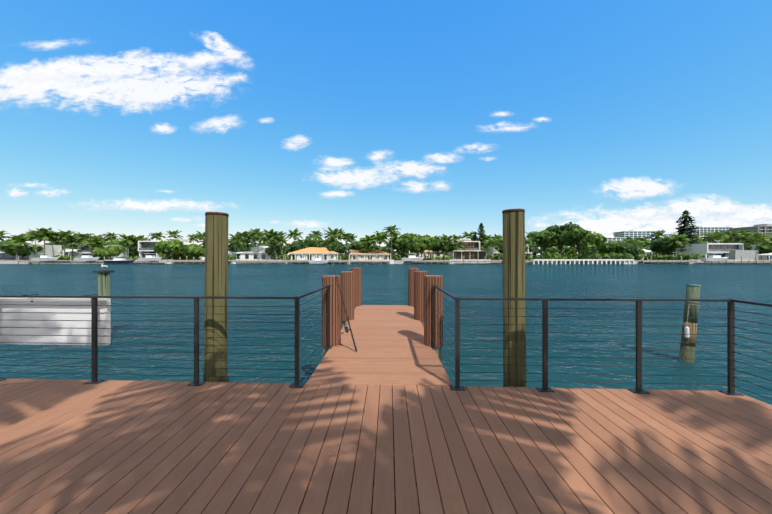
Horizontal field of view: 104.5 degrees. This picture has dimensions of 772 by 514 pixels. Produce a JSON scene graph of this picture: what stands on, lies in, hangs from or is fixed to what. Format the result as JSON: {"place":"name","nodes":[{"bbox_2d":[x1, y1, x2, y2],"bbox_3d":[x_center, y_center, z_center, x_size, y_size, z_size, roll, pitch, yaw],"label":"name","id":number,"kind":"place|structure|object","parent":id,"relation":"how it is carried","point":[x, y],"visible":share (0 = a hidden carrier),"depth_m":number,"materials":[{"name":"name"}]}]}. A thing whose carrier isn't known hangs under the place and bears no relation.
{"place":"outdoors","nodes":[
{"label":"outdoors","id":0,"kind":"place"},
{"bbox_2d":[0,262,771,405],"bbox_3d":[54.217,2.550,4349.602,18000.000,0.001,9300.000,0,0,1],"label":"water","id":1,"kind":"structure","parent":0,"point":[384,284],"depth_m":12.01,"materials":[{"name":"liquid"}]},
{"bbox_2d":[93,269,114,295],"bbox_3d":[-8.969,2.970,9.553,0.370,5.161,0.360,0,0,1],"label":"piling","id":2,"kind":"object","parent":1,"relation":"in","point":[103,282],"visible":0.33,"depth_m":9.44,"materials":[{"name":"wood"}]},
{"bbox_2d":[203,212,228,381],"bbox_3d":[-2.301,2.480,4.039,0.352,6.142,0.312,0,0,1],"label":"mooring pile","id":3,"kind":"object","parent":1,"relation":"in","point":[216,254],"visible":0.52,"depth_m":3.92,"materials":[{"name":"brown wood"}]},
{"bbox_2d":[322,275,340,357],"bbox_3d":[-0.960,2.942,5.342,0.337,5.215,0.340,0,0,1],"label":"wooden piling","id":4,"kind":"object","parent":1,"relation":"in","point":[335,316],"visible":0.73,"depth_m":5.22,"materials":[{"name":"wood"}]},
{"bbox_2d":[341,271,353,327],"bbox_3d":[-0.937,2.957,7.472,0.337,5.185,0.337,0,0,1],"label":"wooden piling","id":5,"kind":"object","parent":1,"relation":"in","point":[347,285],"visible":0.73,"depth_m":7.33,"materials":[{"name":"wood"}]},
{"bbox_2d":[351,268,360,308],"bbox_3d":[-0.929,2.946,9.567,0.337,5.207,0.340,0,0,1],"label":"wooden piling","id":6,"kind":"object","parent":1,"relation":"in","point":[357,286],"visible":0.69,"depth_m":9.41,"materials":[{"name":"wood"}]},
{"bbox_2d":[302,309,452,513],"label":"deck frame","id":7,"kind":"object","parent":1,"relation":"in","point":[393,450],"depth_m":2.35,"materials":[{"name":"wood"}]},
{"bbox_2d":[323,228,357,351],"bbox_3d":[-0.812,0.513,5.129,0.892,2.085,0.122,0,0,37],"label":"fishing rod","id":8,"kind":"object","parent":7,"relation":"on","point":[346,329],"visible":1,"depth_m":5.01,"materials":[{"name":"black metal"}]},
{"bbox_2d":[0,305,771,513],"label":"deck boards","id":9,"kind":"object","parent":7,"relation":"on","point":[73,446],"visible":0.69,"depth_m":2.47,"materials":[{"name":"wood"}]},
{"bbox_2d":[0,285,771,399],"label":"cable railing","id":10,"kind":"object","parent":7,"relation":"on","point":[730,351],"visible":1,"depth_m":3.51,"materials":[{"name":"metal"}]},
{"bbox_2d":[0,294,110,345],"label":"lift","id":11,"kind":"object","parent":10,"relation":"attached to","point":[43,327],"visible":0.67,"depth_m":3.80,"materials":[{"name":"metal"}]},
{"bbox_2d":[31,253,728,263],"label":"boats","id":12,"kind":"object","parent":1,"relation":"on","point":[122,260],"visible":0.94,"depth_m":104.62,"materials":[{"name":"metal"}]},
{"bbox_2d":[408,268,418,306],"bbox_3d":[0.903,2.952,9.542,0.337,5.196,0.337,0,0,1],"label":"wooden piling","id":13,"kind":"object","parent":1,"relation":"in","point":[411,286],"visible":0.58,"depth_m":9.40,"materials":[{"name":"wood"}]},
{"bbox_2d":[414,271,427,326],"bbox_3d":[0.893,2.952,7.464,0.337,5.196,0.337,0,0,1],"label":"wooden piling","id":14,"kind":"object","parent":1,"relation":"in","point":[419,295],"visible":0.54,"depth_m":7.32,"materials":[{"name":"wood"}]},
{"bbox_2d":[424,275,442,362],"bbox_3d":[0.861,2.940,5.318,0.337,5.219,0.337,0,0,1],"label":"wooden piling","id":15,"kind":"object","parent":1,"relation":"in","point":[430,281],"visible":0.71,"depth_m":5.19,"materials":[{"name":"wood"}]},
{"bbox_2d":[502,209,525,386],"bbox_3d":[1.730,2.465,3.969,0.337,6.172,0.312,0,0,1],"label":"mooring pile","id":16,"kind":"object","parent":1,"relation":"in","point":[514,372],"visible":0.52,"depth_m":3.85,"materials":[{"name":"brown wood"}]},
{"bbox_2d":[679,284,700,362],"bbox_3d":[7.336,3.113,7.327,0.715,4.898,0.300,0,0,1],"label":"mooring pile","id":17,"kind":"object","parent":1,"relation":"in","point":[689,325],"visible":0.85,"depth_m":7.24,"materials":[{"name":"brown wood"}]},
{"bbox_2d":[0,0,771,256],"label":"sky","id":18,"kind":"structure","parent":0,"point":[678,93],"materials":[{"name":"blue"}]},
{"bbox_2d":[590,236,627,251],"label":"apartment building","id":19,"kind":"structure","parent":0,"point":[610,238],"depth_m":516.43,"materials":[{"name":"paint"}]},
{"bbox_2d":[613,230,657,241],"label":"apartment building","id":20,"kind":"structure","parent":0,"point":[636,233],"depth_m":555.50,"materials":[{"name":"paint"}]},
{"bbox_2d":[682,226,732,242],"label":"apartment building","id":21,"kind":"structure","parent":0,"point":[704,229],"depth_m":593.28,"materials":[{"name":"paint"}]},
{"label":"shore ground","id":22,"kind":"structure","parent":0,"visible":0},
{"bbox_2d":[0,230,9,240],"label":"palm","id":23,"kind":"object","parent":22,"relation":"on","point":[2,233],"visible":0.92,"depth_m":148.74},
{"bbox_2d":[3,233,32,259],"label":"palm","id":24,"kind":"object","parent":22,"relation":"on","point":[17,239],"visible":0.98,"depth_m":124.80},
{"bbox_2d":[0,241,43,259],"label":"tree","id":25,"kind":"object","parent":22,"relation":"on","point":[10,248],"visible":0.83,"depth_m":129.32,"materials":[{"name":"green plant"}]},
{"bbox_2d":[0,244,61,259],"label":"white house","id":26,"kind":"structure","parent":22,"relation":"on","point":[57,249],"depth_m":133.22,"materials":[{"name":"paint"}]},
{"bbox_2d":[23,229,41,243],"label":"palm","id":27,"kind":"object","parent":22,"relation":"on","point":[29,234],"visible":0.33,"depth_m":138.42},
{"bbox_2d":[27,228,57,252],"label":"palm","id":28,"kind":"object","parent":22,"relation":"on","point":[40,233],"visible":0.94,"depth_m":127.07,"materials":[{"name":"plant"}]},
{"bbox_2d":[38,232,64,255],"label":"palm","id":29,"kind":"object","parent":22,"relation":"on","point":[50,240],"visible":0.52,"depth_m":130.72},
{"bbox_2d":[46,242,76,252],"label":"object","id":30,"kind":"object","parent":22,"relation":"on","point":[69,247],"visible":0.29,"depth_m":147.36,"materials":[{"name":"white paint"}]},
{"bbox_2d":[57,229,77,259],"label":"palm","id":31,"kind":"object","parent":22,"relation":"on","point":[67,233],"visible":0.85,"depth_m":135.08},
{"bbox_2d":[60,248,78,256],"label":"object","id":32,"kind":"structure","parent":22,"relation":"on","point":[68,252],"depth_m":144.62,"materials":[{"name":"paint"}]},
{"bbox_2d":[63,235,78,255],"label":"palm","id":33,"kind":"object","parent":22,"relation":"on","point":[69,241],"visible":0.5,"depth_m":139.57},
{"bbox_2d":[72,232,94,256],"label":"palm","id":34,"kind":"object","parent":22,"relation":"on","point":[81,237],"visible":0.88,"depth_m":126.53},
{"bbox_2d":[81,238,107,255],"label":"tree","id":35,"kind":"object","parent":22,"relation":"on","point":[95,242],"visible":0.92,"depth_m":118.58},
{"bbox_2d":[77,245,128,259],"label":"modern house","id":36,"kind":"structure","parent":22,"relation":"on","point":[84,249],"depth_m":141.96,"materials":[{"name":"white paint"}]},
{"bbox_2d":[90,245,126,259],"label":"tree","id":37,"kind":"object","parent":22,"relation":"on","point":[110,251],"visible":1,"depth_m":114.76,"materials":[{"name":"green plant"}]},
{"bbox_2d":[102,232,118,244],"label":"palm","id":38,"kind":"object","parent":22,"relation":"on","point":[111,235],"visible":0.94,"depth_m":157.97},
{"bbox_2d":[114,236,131,257],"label":"palm","id":39,"kind":"object","parent":22,"relation":"on","point":[124,245],"visible":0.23,"depth_m":150.16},
{"bbox_2d":[117,233,140,256],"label":"palm","id":40,"kind":"object","parent":22,"relation":"on","point":[124,239],"visible":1,"depth_m":134.08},
{"bbox_2d":[125,237,145,259],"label":"palm","id":41,"kind":"object","parent":22,"relation":"on","point":[134,245],"visible":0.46,"depth_m":137.69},
{"bbox_2d":[148,232,165,240],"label":"palm","id":42,"kind":"object","parent":22,"relation":"on","point":[157,236],"visible":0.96,"depth_m":157.51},
{"bbox_2d":[138,238,188,259],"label":"modern white house","id":43,"kind":"structure","parent":22,"relation":"on","point":[144,247],"depth_m":129.48,"materials":[{"name":"paint"}]},
{"bbox_2d":[152,238,183,259],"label":"tree","id":44,"kind":"object","parent":22,"relation":"on","point":[168,247],"visible":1,"depth_m":111.61,"materials":[{"name":"green plant"}]},
{"bbox_2d":[165,229,182,238],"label":"palm","id":45,"kind":"object","parent":22,"relation":"on","point":[173,234],"visible":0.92,"depth_m":154.55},
{"bbox_2d":[180,244,197,259],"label":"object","id":46,"kind":"object","parent":22,"relation":"on","point":[186,245],"visible":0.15,"depth_m":149.40,"materials":[{"name":"white paint"}]},
{"bbox_2d":[181,245,204,259],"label":"tree","id":47,"kind":"object","parent":22,"relation":"on","point":[193,250],"visible":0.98,"depth_m":112.18,"materials":[{"name":"green plant"}]},
{"bbox_2d":[187,234,198,259],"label":"palm","id":48,"kind":"object","parent":22,"relation":"on","point":[191,238],"visible":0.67,"depth_m":154.04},
{"bbox_2d":[192,231,204,240],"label":"palm","id":49,"kind":"object","parent":22,"relation":"on","point":[200,236],"visible":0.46,"depth_m":145.49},
{"bbox_2d":[197,236,204,247],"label":"palm","id":50,"kind":"object","parent":22,"relation":"on","point":[203,243],"visible":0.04,"depth_m":122.17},
{"bbox_2d":[198,251,236,259],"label":"white house","id":51,"kind":"structure","parent":22,"relation":"on","point":[229,254],"depth_m":136.99,"materials":[{"name":"paint"}]},
{"bbox_2d":[228,233,244,255],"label":"palm","id":52,"kind":"object","parent":22,"relation":"on","point":[233,240],"visible":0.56,"depth_m":135.04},
{"bbox_2d":[234,231,254,249],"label":"palm","id":53,"kind":"object","parent":22,"relation":"on","point":[244,237],"visible":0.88,"depth_m":129.60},
{"bbox_2d":[245,228,264,259],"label":"palm","id":54,"kind":"object","parent":22,"relation":"on","point":[256,234],"visible":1,"depth_m":127.15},
{"bbox_2d":[236,246,282,259],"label":"white house","id":55,"kind":"structure","parent":22,"relation":"on","point":[252,254],"depth_m":129.68,"materials":[{"name":"paint"}]},
{"bbox_2d":[257,235,269,245],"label":"palm","id":56,"kind":"object","parent":22,"relation":"on","point":[263,241],"visible":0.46,"depth_m":154.73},
{"bbox_2d":[260,229,278,259],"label":"palm","id":57,"kind":"object","parent":22,"relation":"on","point":[271,231],"visible":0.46,"depth_m":123.71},
{"bbox_2d":[262,231,282,253],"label":"palm","id":58,"kind":"object","parent":22,"relation":"on","point":[268,236],"visible":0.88,"depth_m":122.12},
{"bbox_2d":[264,244,283,256],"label":"tree","id":59,"kind":"object","parent":22,"relation":"on","point":[278,250],"visible":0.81,"depth_m":129.45,"materials":[{"name":"green plant"}]},
{"bbox_2d":[270,235,288,255],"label":"palm","id":60,"kind":"object","parent":22,"relation":"on","point":[284,240],"visible":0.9,"depth_m":124.92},
{"bbox_2d":[285,228,302,240],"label":"palm","id":61,"kind":"object","parent":22,"relation":"on","point":[295,231],"visible":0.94,"depth_m":149.66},
{"bbox_2d":[287,240,305,251],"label":"tree","id":62,"kind":"object","parent":22,"relation":"on","point":[295,245],"visible":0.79,"depth_m":132.80,"materials":[{"name":"green plant"}]},
{"bbox_2d":[288,247,342,259],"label":"house","id":63,"kind":"structure","parent":22,"relation":"on","point":[313,253],"depth_m":123.32,"materials":[{"name":"white paint"}]},
{"bbox_2d":[303,235,328,248],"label":"tree","id":64,"kind":"object","parent":22,"relation":"on","point":[315,242],"visible":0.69,"depth_m":130.86,"materials":[{"name":"green plant"}]},
{"bbox_2d":[308,230,323,238],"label":"palm","id":65,"kind":"object","parent":22,"relation":"on","point":[315,233],"visible":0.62,"depth_m":144.81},
{"bbox_2d":[323,227,340,241],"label":"palm","id":66,"kind":"object","parent":22,"relation":"on","point":[333,234],"visible":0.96,"depth_m":129.90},
{"bbox_2d":[327,241,346,252],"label":"tree","id":67,"kind":"object","parent":22,"relation":"on","point":[335,246],"visible":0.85,"depth_m":126.50,"materials":[{"name":"green plant"}]},
{"bbox_2d":[337,233,353,250],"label":"palm","id":68,"kind":"object","parent":22,"relation":"on","point":[344,237],"visible":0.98,"depth_m":132.15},
{"bbox_2d":[345,233,356,259],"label":"palm","id":69,"kind":"object","parent":22,"relation":"on","point":[352,236],"visible":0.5,"depth_m":157.56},
{"bbox_2d":[349,241,371,252],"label":"tree","id":70,"kind":"object","parent":22,"relation":"on","point":[358,245],"visible":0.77,"depth_m":125.64,"materials":[{"name":"green plant"}]},
{"bbox_2d":[360,234,378,251],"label":"palm","id":71,"kind":"object","parent":22,"relation":"on","point":[367,239],"visible":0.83,"depth_m":125.64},
{"bbox_2d":[35,250,704,259],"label":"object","id":72,"kind":"object","parent":22,"relation":"on","point":[174,256],"visible":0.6,"depth_m":115.93,"materials":[{"name":"green plant"}]},
{"bbox_2d":[349,249,390,259],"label":"house","id":73,"kind":"structure","parent":22,"relation":"on","point":[356,254],"depth_m":125.00,"materials":[{"name":"beige paint"}]},
{"bbox_2d":[370,232,391,259],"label":"palm","id":74,"kind":"object","parent":22,"relation":"on","point":[380,238],"visible":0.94,"depth_m":124.49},
{"bbox_2d":[0,238,767,258],"bbox_3d":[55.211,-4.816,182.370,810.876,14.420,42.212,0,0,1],"label":"treeline","id":75,"kind":"object","parent":22,"relation":"on","point":[567,250],"visible":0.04,"depth_m":172.62,"materials":[{"name":"green plant"}]},
{"bbox_2d":[0,256,771,263],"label":"seawall","id":76,"kind":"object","parent":22,"relation":"on","point":[532,261],"visible":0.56,"depth_m":108.94,"materials":[{"name":"concrete"}]},
{"bbox_2d":[382,225,399,259],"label":"palm","id":77,"kind":"object","parent":22,"relation":"on","point":[390,229],"visible":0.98,"depth_m":134.70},
{"bbox_2d":[388,232,401,257],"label":"palm","id":78,"kind":"object","parent":22,"relation":"on","point":[393,239],"visible":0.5,"depth_m":143.46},
{"bbox_2d":[387,233,418,257],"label":"tree","id":79,"kind":"object","parent":22,"relation":"on","point":[401,242],"visible":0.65,"depth_m":143.68,"materials":[{"name":"green plant"}]},
{"bbox_2d":[406,236,434,256],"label":"tree","id":80,"kind":"object","parent":22,"relation":"on","point":[421,245],"visible":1,"depth_m":111.31,"materials":[{"name":"green plant"}]},
{"bbox_2d":[414,250,446,259],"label":"cream house","id":81,"kind":"structure","parent":22,"relation":"on","point":[430,253],"depth_m":141.65,"materials":[{"name":"paint"}]},
{"bbox_2d":[426,238,454,255],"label":"tree","id":82,"kind":"object","parent":22,"relation":"on","point":[439,246],"visible":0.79,"depth_m":121.99,"materials":[{"name":"green plant"}]},
{"bbox_2d":[437,234,455,254],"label":"palm","id":83,"kind":"object","parent":22,"relation":"on","point":[446,238],"visible":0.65,"depth_m":122.52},
{"bbox_2d":[449,240,466,258],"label":"palm","id":84,"kind":"object","parent":22,"relation":"on","point":[455,244],"visible":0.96,"depth_m":121.34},
{"bbox_2d":[447,239,487,259],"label":"house","id":85,"kind":"structure","parent":22,"relation":"on","point":[478,253],"depth_m":130.31,"materials":[{"name":"beige paint"}]},
{"bbox_2d":[464,243,474,258],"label":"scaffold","id":86,"kind":"object","parent":85,"relation":"on","point":[470,246],"visible":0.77,"depth_m":128.15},
{"bbox_2d":[461,231,477,240],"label":"palm","id":87,"kind":"object","parent":22,"relation":"on","point":[470,235],"visible":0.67,"depth_m":156.32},
{"bbox_2d":[471,232,478,240],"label":"norfolk pine","id":88,"kind":"object","parent":22,"relation":"on","point":[474,238],"visible":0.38,"depth_m":151.21,"materials":[{"name":"green plant"}]},
{"bbox_2d":[476,223,485,247],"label":"norfolk pine","id":89,"kind":"object","parent":22,"relation":"on","point":[481,231],"visible":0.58,"depth_m":148.85,"materials":[{"name":"green plant"}]},
{"bbox_2d":[478,234,493,247],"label":"palm","id":90,"kind":"object","parent":22,"relation":"on","point":[484,236],"visible":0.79,"depth_m":147.24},
{"bbox_2d":[482,238,502,258],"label":"palm","id":91,"kind":"object","parent":22,"relation":"on","point":[493,243],"visible":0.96,"depth_m":125.84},
{"bbox_2d":[491,234,502,240],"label":"palm","id":92,"kind":"object","parent":22,"relation":"on","point":[498,237],"visible":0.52,"depth_m":151.47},
{"bbox_2d":[495,243,502,252],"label":"tree","id":93,"kind":"object","parent":22,"relation":"on","point":[500,248],"visible":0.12,"depth_m":125.94,"materials":[{"name":"green plant"}]},
{"bbox_2d":[488,245,532,259],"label":"modern house","id":94,"kind":"structure","parent":22,"relation":"on","point":[494,251],"depth_m":139.78,"materials":[{"name":"white paint"}]},
{"bbox_2d":[525,237,535,257],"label":"palm","id":95,"kind":"object","parent":22,"relation":"on","point":[528,241],"visible":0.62,"depth_m":119.41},
{"bbox_2d":[526,230,558,253],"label":"tree","id":96,"kind":"object","parent":22,"relation":"on","point":[545,239],"visible":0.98,"depth_m":136.36,"materials":[{"name":"green plant"}]},
{"bbox_2d":[544,222,580,254],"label":"tree","id":97,"kind":"object","parent":22,"relation":"on","point":[569,226],"visible":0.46,"depth_m":135.86,"materials":[{"name":"green plant"}]},
{"bbox_2d":[558,227,594,257],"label":"tree","id":98,"kind":"object","parent":22,"relation":"on","point":[573,237],"visible":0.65,"depth_m":125.31,"materials":[{"name":"green plant"}]},
{"bbox_2d":[580,232,606,258],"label":"tree","id":99,"kind":"object","parent":22,"relation":"on","point":[591,242],"visible":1,"depth_m":110.83,"materials":[{"name":"green plant"}]},
{"bbox_2d":[597,240,625,256],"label":"tree","id":100,"kind":"object","parent":22,"relation":"on","point":[610,247],"visible":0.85,"depth_m":123.16,"materials":[{"name":"green plant"}]},
{"bbox_2d":[614,243,644,256],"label":"tree","id":101,"kind":"object","parent":22,"relation":"on","point":[634,250],"visible":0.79,"depth_m":119.87,"materials":[{"name":"green plant"}]},
{"bbox_2d":[621,237,644,259],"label":"palm","id":102,"kind":"object","parent":22,"relation":"on","point":[631,240],"visible":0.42,"depth_m":125.53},
{"bbox_2d":[621,249,658,259],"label":"cream house","id":103,"kind":"structure","parent":22,"relation":"on","point":[648,252],"depth_m":138.40,"materials":[{"name":"paint"}]},
{"bbox_2d":[634,236,649,247],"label":"palm","id":104,"kind":"object","parent":22,"relation":"on","point":[645,240],"visible":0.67,"depth_m":151.95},
{"bbox_2d":[649,230,670,259],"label":"palm","id":105,"kind":"object","parent":22,"relation":"on","point":[657,234],"visible":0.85,"depth_m":157.57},
{"bbox_2d":[649,237,680,254],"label":"tree","id":106,"kind":"object","parent":22,"relation":"on","point":[659,245],"visible":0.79,"depth_m":122.84,"materials":[{"name":"green plant"}]},
{"bbox_2d":[662,234,691,253],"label":"palm","id":107,"kind":"object","parent":22,"relation":"on","point":[679,237],"visible":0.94,"depth_m":117.34,"materials":[{"name":"plant"}]},
{"bbox_2d":[673,210,698,251],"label":"norfolk pine","id":108,"kind":"object","parent":22,"relation":"on","point":[685,230],"visible":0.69,"depth_m":129.48,"materials":[{"name":"green plant"}]},
{"bbox_2d":[699,232,719,242],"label":"palm","id":109,"kind":"object","parent":22,"relation":"on","point":[707,237],"visible":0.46,"depth_m":157.12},
{"bbox_2d":[676,243,743,259],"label":"house","id":110,"kind":"structure","parent":22,"relation":"on","point":[706,248],"depth_m":121.50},
{"bbox_2d":[706,231,728,242],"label":"tree","id":111,"kind":"object","parent":22,"relation":"on","point":[716,235],"visible":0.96,"depth_m":122.91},
{"bbox_2d":[720,230,746,242],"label":"tree","id":112,"kind":"object","parent":22,"relation":"on","point":[729,234],"visible":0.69,"depth_m":124.49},
{"bbox_2d":[733,230,755,249],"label":"palm","id":113,"kind":"object","parent":22,"relation":"on","point":[739,238],"visible":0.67,"depth_m":123.15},
{"bbox_2d":[725,250,771,259],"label":"house","id":114,"kind":"structure","parent":22,"relation":"on","point":[744,254],"depth_m":118.18,"materials":[{"name":"concrete"}]},
{"bbox_2d":[728,224,771,242],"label":"apartment building","id":115,"kind":"structure","parent":22,"relation":"on","point":[765,229],"depth_m":329.52,"materials":[{"name":"grey concrete"}]},
{"bbox_2d":[742,233,771,259],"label":"palm","id":116,"kind":"object","parent":22,"relation":"on","point":[755,238],"visible":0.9,"depth_m":118.01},
{"bbox_2d":[750,244,771,259],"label":"modern house","id":117,"kind":"structure","parent":22,"relation":"on","point":[759,257],"depth_m":150.28,"materials":[{"name":"white paint"}]},
{"bbox_2d":[754,245,771,259],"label":"tree","id":118,"kind":"object","parent":22,"relation":"on","point":[763,249],"visible":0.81,"depth_m":127.83,"materials":[{"name":"green plant"}]},
{"bbox_2d":[762,236,771,246],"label":"tree","id":119,"kind":"object","parent":22,"relation":"on","point":[769,244],"visible":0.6,"depth_m":120.71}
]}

